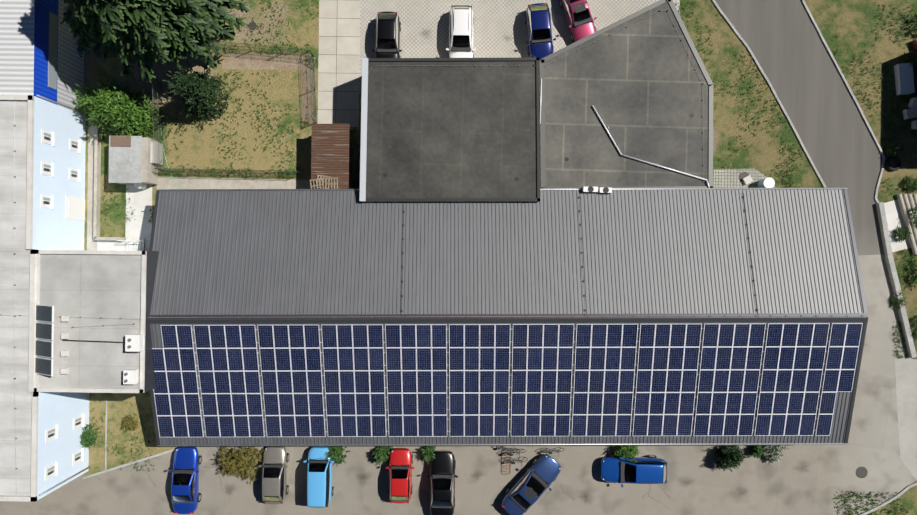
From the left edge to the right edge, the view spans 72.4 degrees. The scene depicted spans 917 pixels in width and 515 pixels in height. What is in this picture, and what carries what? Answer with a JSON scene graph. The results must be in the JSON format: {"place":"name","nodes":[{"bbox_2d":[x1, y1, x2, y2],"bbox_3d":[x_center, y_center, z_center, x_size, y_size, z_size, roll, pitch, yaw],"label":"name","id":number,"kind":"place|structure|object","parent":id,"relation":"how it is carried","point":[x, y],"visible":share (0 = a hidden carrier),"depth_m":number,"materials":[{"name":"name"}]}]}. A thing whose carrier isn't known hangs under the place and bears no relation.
{"place":"outdoors","nodes":[
{"label":"outdoors","id":0,"kind":"place"},
{"bbox_2d":[87,120,96,249],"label":"walkway","id":1,"kind":"structure","parent":0,"point":[91,243],"depth_m":45.23,"materials":[{"name":"beige concrete"}]},
{"bbox_2d":[318,0,359,126],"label":"paved path","id":2,"kind":"structure","parent":0,"point":[339,62],"depth_m":45.23,"materials":[{"name":"beige concrete"}]},
{"bbox_2d":[83,0,916,514],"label":"terrain","id":3,"kind":"structure","parent":0,"point":[855,28],"depth_m":45.23,"materials":[{"name":"green plant"}]},
{"bbox_2d":[0,0,83,113],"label":"neighbour hall","id":4,"kind":"structure","parent":3,"relation":"on","point":[39,55],"depth_m":40.44,"materials":[{"name":"grey"}]},
{"bbox_2d":[0,95,88,501],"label":"blue building","id":5,"kind":"structure","parent":3,"relation":"on","point":[30,419],"depth_m":39.73,"materials":[{"name":"paint"}]},
{"bbox_2d":[14,100,17,495],"bbox_3d":[-28.099,2.644,39.686,0.201,0.096,25.392,0,90,0],"label":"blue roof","id":6,"kind":"object","parent":5,"relation":"on","point":[15,347],"visible":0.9,"depth_m":39.65,"materials":[{"name":"silver metal"}]},
{"bbox_2d":[40,130,84,479],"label":"windows","id":7,"kind":"structure","parent":5,"relation":"in","point":[75,208],"depth_m":43.35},
{"bbox_2d":[36,94,89,495],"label":"blue building downpipes","id":8,"kind":"object","parent":5,"relation":"attached to","point":[89,466],"visible":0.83,"depth_m":42.06,"materials":[{"name":"metal"}]},
{"bbox_2d":[79,429,98,448],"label":"shrub","id":9,"kind":"object","parent":3,"relation":"on","point":[84,442],"visible":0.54,"depth_m":44.52,"materials":[{"name":"green plant"}]},
{"bbox_2d":[80,423,98,440],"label":"shrub","id":10,"kind":"object","parent":3,"relation":"on","point":[88,431],"visible":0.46,"depth_m":44.59,"materials":[{"name":"green plant"}]},
{"bbox_2d":[34,250,158,392],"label":"flat roof","id":11,"kind":"structure","parent":3,"relation":"on","point":[109,287],"depth_m":39.79,"materials":[{"name":"grey concrete"}]},
{"bbox_2d":[35,305,69,375],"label":"solar thermal collectors","id":12,"kind":"object","parent":11,"relation":"on","point":[44,348],"visible":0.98,"depth_m":39.25,"materials":[{"name":"black glass"}]},
{"bbox_2d":[62,334,143,383],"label":"roof vent boxes","id":13,"kind":"object","parent":11,"relation":"on","point":[134,342],"visible":1,"depth_m":39.23,"materials":[{"name":"white paint"}]},
{"bbox_2d":[105,400,107,469],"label":"curb","id":14,"kind":"structure","parent":3,"relation":"on","point":[106,434],"depth_m":45.16,"materials":[{"name":"concrete"}]},
{"bbox_2d":[93,124,125,239],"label":"yard wall","id":15,"kind":"structure","parent":3,"relation":"on","point":[97,183],"depth_m":44.78,"materials":[{"name":"concrete"}]},
{"bbox_2d":[97,240,124,250],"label":"concrete path","id":16,"kind":"structure","parent":3,"relation":"on","point":[113,245],"depth_m":45.23,"materials":[{"name":"grey concrete"}]},
{"bbox_2d":[72,79,164,138],"bbox_3d":[-23.820,-10.390,43.499,6.077,3.866,4.234,1,90,0],"label":"broadleaf bush","id":17,"kind":"object","parent":3,"relation":"on","point":[98,103],"visible":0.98,"depth_m":43.16,"materials":[{"name":"green plant"}]},
{"bbox_2d":[120,415,136,427],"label":"shrub","id":18,"kind":"object","parent":3,"relation":"on","point":[130,418],"visible":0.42,"depth_m":44.85,"materials":[{"name":"yellow plant"}]},
{"bbox_2d":[122,418,139,431],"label":"shrub","id":19,"kind":"object","parent":3,"relation":"on","point":[132,422],"visible":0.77,"depth_m":44.67,"materials":[{"name":"yellow plant"}]},
{"bbox_2d":[117,239,148,250],"bbox_3d":[-23.278,-0.869,44.801,1.866,0.985,0.926,1,90,0],"label":"landing","id":20,"kind":"object","parent":3,"relation":"on","point":[135,244],"visible":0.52,"depth_m":45.10,"materials":[{"name":"metal"}]},
{"bbox_2d":[109,136,162,184],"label":"shed","id":21,"kind":"structure","parent":3,"relation":"on","point":[131,160],"depth_m":43.63,"materials":[{"name":"grey"}]},
{"bbox_2d":[125,185,151,250],"bbox_3d":[-23.089,-2.818,45.226,1.897,0.001,4.857,1,90,0],"label":"concrete pad","id":22,"kind":"object","parent":3,"relation":"on","point":[140,226],"visible":0.67,"depth_m":45.23,"materials":[{"name":"grey concrete"}]},
{"bbox_2d":[60,0,249,82],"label":"tree","id":23,"kind":"object","parent":3,"relation":"on","point":[145,34],"visible":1,"depth_m":38.74,"materials":[{"name":"green plant"}]},
{"bbox_2d":[162,60,230,124],"bbox_3d":[-18.132,-11.364,42.651,3.651,5.370,4.016,1,90,0],"label":"thuja tree","id":24,"kind":"object","parent":3,"relation":"on","point":[190,85],"visible":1,"depth_m":42.91,"materials":[{"name":"green plant"}]},
{"bbox_2d":[101,0,318,221],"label":"yard weeds","id":25,"kind":"object","parent":3,"relation":"on","point":[205,172],"visible":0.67,"depth_m":45.18,"materials":[{"name":"green plant"}]},
{"bbox_2d":[152,77,300,173],"bbox_3d":[-17.799,-7.122,44.483,12.110,1.523,5.306,33,90,0],"label":"yard fence","id":26,"kind":"object","parent":3,"relation":"on","point":[195,170],"visible":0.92,"depth_m":44.46,"materials":[{"name":"grey"}]},
{"bbox_2d":[156,177,310,190],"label":"walkway","id":27,"kind":"structure","parent":3,"relation":"on","point":[202,183],"depth_m":45.23,"materials":[{"name":"beige concrete"}]},
{"bbox_2d":[213,40,316,122],"bbox_3d":[-12.569,-13.867,44.483,8.822,1.523,3.680,38,90,0],"label":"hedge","id":28,"kind":"object","parent":3,"relation":"on","point":[281,50],"visible":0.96,"depth_m":44.44,"materials":[{"name":"grey"}]},
{"bbox_2d":[311,124,352,188],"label":"rusty shed","id":29,"kind":"structure","parent":3,"relation":"on","point":[331,149],"depth_m":43.11,"materials":[{"name":"brown metal"}]},
{"bbox_2d":[310,175,337,188],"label":"pallets","id":30,"kind":"object","parent":29,"relation":"on","point":[321,179],"visible":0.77,"depth_m":43.03,"materials":[{"name":"brown wood"}]},
{"bbox_2d":[360,57,539,201],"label":"flat roof","id":31,"kind":"structure","parent":3,"relation":"on","point":[468,130],"depth_m":41.98,"materials":[{"name":"grey concrete"}]},
{"bbox_2d":[359,58,367,200],"bbox_3d":[-6.321,-8.540,41.864,0.461,0.080,9.566,1,90,0],"label":"annex flashing","id":32,"kind":"object","parent":31,"relation":"attached to","point":[364,105],"visible":0.93,"depth_m":41.82,"materials":[{"name":"grey metal"}]},
{"bbox_2d":[368,65,534,74],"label":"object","id":33,"kind":"object","parent":31,"relation":"on","point":[433,65],"visible":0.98,"depth_m":41.89,"materials":[{"name":"silver metal"}]},
{"bbox_2d":[133,175,774,188],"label":"barrels and buckets","id":34,"kind":"object","parent":3,"relation":"on","point":[769,182],"visible":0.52,"depth_m":44.48,"materials":[{"name":"white paint"}]},
{"bbox_2d":[0,254,916,514],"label":"asphalt lot","id":35,"kind":"structure","parent":3,"relation":"on","point":[786,484],"depth_m":45.23,"materials":[{"name":"grey asphalt"}]},
{"bbox_2d":[82,448,175,478],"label":"kerb","id":36,"kind":"structure","parent":35,"relation":"on","point":[130,463],"depth_m":45.13,"materials":[{"name":"concrete"}]},
{"bbox_2d":[168,446,201,513],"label":"car","id":37,"kind":"object","parent":35,"relation":"on","point":[185,493],"visible":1,"depth_m":44.27,"materials":[{"name":"blue paint"}]},
{"bbox_2d":[218,446,248,478],"bbox_3d":[-16.259,14.646,44.523,2.820,1.724,1.700,23,90,0],"label":"shrub","id":38,"kind":"object","parent":35,"relation":"on","point":[222,458],"visible":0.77,"depth_m":44.38,"materials":[{"name":"yellow plant"}]},
{"bbox_2d":[219,446,263,476],"bbox_3d":[-15.376,14.486,44.550,3.926,1.607,1.845,-29,90,0],"label":"shrub","id":39,"kind":"object","parent":35,"relation":"on","point":[225,471],"visible":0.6,"depth_m":44.52,"materials":[{"name":"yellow plant"}]},
{"bbox_2d":[230,446,260,484],"bbox_3d":[-15.325,14.574,44.587,1.728,1.576,3.862,-20,90,0],"label":"shrub","id":40,"kind":"object","parent":35,"relation":"on","point":[246,473],"visible":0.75,"depth_m":44.45,"materials":[{"name":"yellow plant"}]},
{"bbox_2d":[258,446,288,503],"bbox_3d":[-13.103,15.495,44.475,2.087,1.516,3.997,1,90,0],"label":"car","id":41,"kind":"object","parent":35,"relation":"on","point":[275,486],"visible":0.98,"depth_m":44.13,"materials":[{"name":"beige paint"}]},
{"bbox_2d":[304,446,333,507],"bbox_3d":[-9.880,15.570,44.355,2.146,1.756,4.098,1,90,0],"label":"blue van","id":42,"kind":"object","parent":35,"relation":"on","point":[320,490],"visible":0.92,"depth_m":43.65,"materials":[{"name":"blue paint"}]},
{"bbox_2d":[324,446,343,460],"bbox_3d":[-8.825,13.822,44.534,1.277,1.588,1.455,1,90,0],"label":"shrub","id":43,"kind":"object","parent":35,"relation":"on","point":[332,454],"visible":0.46,"depth_m":44.20,"materials":[{"name":"green plant"}]},
{"bbox_2d":[332,446,350,466],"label":"shrub","id":44,"kind":"object","parent":35,"relation":"on","point":[338,458],"visible":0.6,"depth_m":44.54,"materials":[{"name":"green plant"}]},
{"bbox_2d":[372,446,387,465],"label":"shrub","id":45,"kind":"object","parent":35,"relation":"on","point":[381,449],"visible":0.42,"depth_m":44.57,"materials":[{"name":"green plant"}]},
{"bbox_2d":[371,446,393,462],"bbox_3d":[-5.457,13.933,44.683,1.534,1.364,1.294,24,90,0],"label":"shrub","id":46,"kind":"object","parent":35,"relation":"on","point":[382,457],"visible":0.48,"depth_m":44.60,"materials":[{"name":"green plant"}]},
{"bbox_2d":[386,448,413,503],"bbox_3d":[-4.141,15.550,44.486,2.026,1.496,3.747,1,90,0],"label":"red hatchback car","id":47,"kind":"object","parent":35,"relation":"on","point":[400,488],"visible":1,"depth_m":44.12,"materials":[{"name":"red paint"}]},
{"bbox_2d":[418,446,431,461],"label":"shrub","id":48,"kind":"object","parent":35,"relation":"on","point":[423,451],"visible":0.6,"depth_m":44.55,"materials":[{"name":"green plant"}]},
{"bbox_2d":[423,446,433,463],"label":"shrub","id":49,"kind":"object","parent":35,"relation":"on","point":[429,449],"visible":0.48,"depth_m":44.60,"materials":[{"name":"green plant"}]},
{"bbox_2d":[424,446,435,459],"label":"shrub","id":50,"kind":"object","parent":35,"relation":"on","point":[432,455],"visible":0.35,"depth_m":44.47,"materials":[{"name":"green plant"}]},
{"bbox_2d":[427,450,457,514],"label":"black sedan car","id":51,"kind":"object","parent":35,"relation":"on","point":[442,475],"visible":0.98,"depth_m":44.24,"materials":[{"name":"black paint"}]},
{"bbox_2d":[501,452,510,474],"bbox_3d":[3.434,14.790,45.016,0.683,0.385,1.550,1,90,0],"label":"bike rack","id":52,"kind":"object","parent":35,"relation":"on","point":[504,463],"visible":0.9,"depth_m":45.16,"materials":[{"name":"grey"}]},
{"bbox_2d":[496,446,563,466],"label":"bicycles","id":53,"kind":"object","parent":35,"relation":"on","point":[513,449],"visible":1,"depth_m":44.60,"materials":[{"name":"black metal"}]},
{"bbox_2d":[501,454,560,514],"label":"blue sedan","id":54,"kind":"object","parent":35,"relation":"on","point":[526,491],"visible":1,"depth_m":44.26,"materials":[{"name":"blue paint"}]},
{"bbox_2d":[611,445,629,458],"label":"shrub","id":55,"kind":"object","parent":35,"relation":"on","point":[623,454],"visible":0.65,"depth_m":44.41,"materials":[{"name":"green plant"}]},
{"bbox_2d":[615,445,635,458],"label":"shrub","id":56,"kind":"object","parent":35,"relation":"on","point":[631,452],"visible":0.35,"depth_m":44.31,"materials":[{"name":"green plant"}]},
{"bbox_2d":[624,445,639,458],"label":"shrub","id":57,"kind":"object","parent":35,"relation":"on","point":[635,449],"visible":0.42,"depth_m":44.46,"materials":[{"name":"green plant"}]},
{"bbox_2d":[600,454,667,486],"bbox_3d":[12.501,15.159,44.478,4.696,1.511,2.207,1,90,0],"label":"car","id":58,"kind":"object","parent":35,"relation":"on","point":[650,469],"visible":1,"depth_m":44.09,"materials":[{"name":"blue paint"}]},
{"bbox_2d":[712,446,738,471],"bbox_3d":[19.164,14.381,44.424,1.815,1.769,1.759,1,90,0],"label":"shrub","id":59,"kind":"object","parent":35,"relation":"on","point":[731,464],"visible":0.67,"depth_m":44.27,"materials":[{"name":"green plant"}]},
{"bbox_2d":[714,445,742,462],"bbox_3d":[19.256,13.912,44.396,1.963,1.780,1.956,1,90,0],"label":"shrub","id":60,"kind":"object","parent":35,"relation":"on","point":[727,450],"visible":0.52,"depth_m":44.25,"materials":[{"name":"green plant"}]},
{"bbox_2d":[718,445,748,467],"bbox_3d":[19.560,14.027,44.310,1.803,1.908,1.636,43,90,0],"label":"shrub","id":61,"kind":"object","parent":35,"relation":"on","point":[739,456],"visible":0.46,"depth_m":43.92,"materials":[{"name":"green plant"}]},
{"bbox_2d":[748,445,763,454],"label":"shrub","id":62,"kind":"object","parent":35,"relation":"on","point":[759,449],"visible":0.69,"depth_m":44.62,"materials":[{"name":"green plant"}]},
{"bbox_2d":[763,445,783,463],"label":"shrub","id":63,"kind":"object","parent":35,"relation":"on","point":[772,460],"visible":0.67,"depth_m":44.53,"materials":[{"name":"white plant"}]},
{"bbox_2d":[762,445,786,456],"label":"shrub","id":64,"kind":"object","parent":35,"relation":"on","point":[770,446],"visible":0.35,"depth_m":44.64,"materials":[{"name":"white plant"}]},
{"bbox_2d":[762,445,789,458],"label":"shrub","id":65,"kind":"object","parent":35,"relation":"on","point":[781,447],"visible":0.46,"depth_m":44.47,"materials":[{"name":"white plant"}]},
{"bbox_2d":[859,482,916,514],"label":"kerb","id":66,"kind":"structure","parent":35,"relation":"on","point":[905,489],"depth_m":45.14,"materials":[{"name":"concrete"}]},
{"bbox_2d":[895,358,916,479],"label":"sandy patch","id":67,"kind":"object","parent":35,"relation":"on","point":[906,380],"visible":1,"depth_m":45.23,"materials":[{"name":"soil"}]},
{"bbox_2d":[88,1,916,514],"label":"weeds","id":68,"kind":"object","parent":3,"relation":"on","point":[904,251],"visible":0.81,"depth_m":45.18,"materials":[{"name":"green plant"}]},
{"bbox_2d":[359,0,679,92],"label":"parking pavers","id":69,"kind":"object","parent":3,"relation":"on","point":[496,22],"visible":0.33,"depth_m":45.23,"materials":[{"name":"grey concrete"}]},
{"bbox_2d":[372,11,401,57],"bbox_3d":[-5.050,-15.382,44.490,2.126,1.486,4.097,1,90,0],"label":"black hatchback car","id":70,"kind":"object","parent":69,"relation":"on","point":[388,30],"visible":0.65,"depth_m":44.00,"materials":[{"name":"black paint"}]},
{"bbox_2d":[446,5,475,57],"bbox_3d":[0.192,-15.602,44.458,2.146,1.551,4.596,1,90,0],"label":"car","id":71,"kind":"object","parent":69,"relation":"on","point":[461,25],"visible":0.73,"depth_m":43.90,"materials":[{"name":"white paint"}]},
{"bbox_2d":[525,3,555,60],"bbox_3d":[5.775,-16.044,44.465,2.127,1.536,3.947,-5,90,0],"label":"navy hatchback","id":72,"kind":"object","parent":69,"relation":"on","point":[539,28],"visible":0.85,"depth_m":44.09,"materials":[{"name":"blue paint"}]},
{"bbox_2d":[559,0,596,41],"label":"car","id":73,"kind":"object","parent":69,"relation":"on","point":[579,19],"visible":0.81,"depth_m":44.14,"materials":[{"name":"pink paint"}]},
{"bbox_2d":[248,22,867,477],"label":"manhole covers","id":74,"kind":"object","parent":3,"relation":"on","point":[860,472],"visible":0.75,"depth_m":45.20,"materials":[{"name":"grey metal"}]},
{"bbox_2d":[539,0,712,187],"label":"flat roof","id":75,"kind":"structure","parent":3,"relation":"on","point":[637,82],"depth_m":42.68,"materials":[{"name":"grey paint"}]},
{"bbox_2d":[383,114,693,180],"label":"roof vents","id":76,"kind":"object","parent":75,"relation":"on","point":[566,158],"visible":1,"depth_m":41.97,"materials":[{"name":"black plastic"}]},
{"bbox_2d":[582,186,611,192],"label":"air conditioning units","id":77,"kind":"object","parent":75,"relation":"on","point":[595,189],"visible":0.94,"depth_m":42.08,"materials":[{"name":"white paint"}]},
{"bbox_2d":[545,10,703,181],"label":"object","id":78,"kind":"object","parent":75,"relation":"on","point":[688,55],"visible":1,"depth_m":42.59,"materials":[{"name":"silver metal"}]},
{"bbox_2d":[540,78,709,187],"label":"roof pipes","id":79,"kind":"object","parent":75,"relation":"on","point":[621,154],"visible":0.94,"depth_m":42.54,"materials":[{"name":"silver metal"}]},
{"bbox_2d":[714,169,774,187],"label":"paved patio","id":80,"kind":"structure","parent":3,"relation":"on","point":[726,178],"depth_m":45.23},
{"bbox_2d":[749,445,761,456],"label":"shrub","id":81,"kind":"object","parent":3,"relation":"on","point":[753,451],"visible":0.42,"depth_m":44.72,"materials":[{"name":"green plant"}]},
{"bbox_2d":[712,0,825,187],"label":"road kerb","id":82,"kind":"structure","parent":3,"relation":"on","point":[772,90],"depth_m":45.14,"materials":[{"name":"concrete"}]},
{"bbox_2d":[883,142,901,156],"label":"plant","id":83,"kind":"object","parent":3,"relation":"on","point":[895,150],"visible":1,"depth_m":44.82,"materials":[{"name":"green plant"}]},
{"bbox_2d":[885,156,900,170],"bbox_3d":[31.328,-6.746,45.114,1.062,0.260,1.062,1,90,0],"label":"old tyre","id":84,"kind":"object","parent":3,"relation":"on","point":[897,167],"visible":1,"depth_m":45.03,"materials":[{"name":"black rubber"}]},
{"bbox_2d":[876,202,916,357],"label":"kerb wall","id":85,"kind":"structure","parent":3,"relation":"on","point":[896,288],"depth_m":44.88,"materials":[{"name":"concrete"}]},
{"bbox_2d":[884,199,910,251],"bbox_3d":[34.174,-3.020,45.230,7.223,0.001,3.802,-14,90,0],"label":"concrete apron","id":86,"kind":"object","parent":3,"relation":"on","point":[894,217],"depth_m":45.23,"materials":[{"name":"grey concrete"}]},
{"bbox_2d":[890,287,907,308],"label":"plant","id":87,"kind":"object","parent":3,"relation":"on","point":[900,301],"visible":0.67,"depth_m":44.91,"materials":[{"name":"green plant"}]},
{"bbox_2d":[893,225,910,242],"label":"plant","id":88,"kind":"object","parent":3,"relation":"on","point":[899,234],"visible":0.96,"depth_m":44.87,"materials":[{"name":"green plant"}]},
{"bbox_2d":[894,39,916,254],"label":"stored materials","id":89,"kind":"object","parent":3,"relation":"on","point":[904,78],"visible":0.9,"depth_m":44.91,"materials":[{"name":"concrete"}]},
{"bbox_2d":[898,52,916,66],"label":"plant","id":90,"kind":"object","parent":3,"relation":"on","point":[908,57],"visible":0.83,"depth_m":44.83,"materials":[{"name":"green plant"}]},
{"bbox_2d":[900,174,916,192],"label":"plant","id":91,"kind":"object","parent":3,"relation":"on","point":[911,189],"visible":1,"depth_m":44.92,"materials":[{"name":"green plant"}]},
{"bbox_2d":[903,204,916,227],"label":"plant","id":92,"kind":"object","parent":3,"relation":"on","point":[915,212],"visible":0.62,"depth_m":44.68,"materials":[{"name":"green plant"}]},
{"bbox_2d":[906,13,916,36],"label":"plant","id":93,"kind":"object","parent":3,"relation":"on","point":[912,19],"visible":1,"depth_m":44.83,"materials":[{"name":"green plant"}]},
{"bbox_2d":[907,259,916,289],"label":"plant","id":94,"kind":"object","parent":3,"relation":"on","point":[911,280],"visible":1,"depth_m":44.91,"materials":[{"name":"green plant"}]},
{"bbox_2d":[909,315,916,339],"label":"plant","id":95,"kind":"object","parent":3,"relation":"on","point":[914,334],"visible":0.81,"depth_m":44.90,"materials":[{"name":"green plant"}]},
{"bbox_2d":[149,189,867,444],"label":"hall roof","id":96,"kind":"structure","parent":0,"point":[291,257],"depth_m":41.31,"materials":[{"name":"grey metal"}]},
{"bbox_2d":[157,188,847,445],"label":"hall gutters","id":97,"kind":"object","parent":96,"relation":"attached to","point":[513,444],"visible":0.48,"depth_m":42.43,"materials":[{"name":"grey metal"}]},
{"bbox_2d":[152,323,862,436],"bbox_3d":[2.930,8.171,41.247,46.152,1.966,7.771,0,90,0],"label":"solar panel array","id":98,"kind":"object","parent":96,"relation":"on","point":[730,364],"visible":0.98,"depth_m":41.19,"materials":[{"name":"blue glass"}]},
{"bbox_2d":[715,0,883,255],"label":"asphalt road","id":99,"kind":"structure","parent":0,"point":[782,40],"depth_m":45.23,"materials":[{"name":"grey asphalt"}]},
{"bbox_2d":[801,0,885,202],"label":"road kerb","id":100,"kind":"structure","parent":99,"relation":"on","point":[851,94],"depth_m":45.13,"materials":[{"name":"concrete"}]}
]}

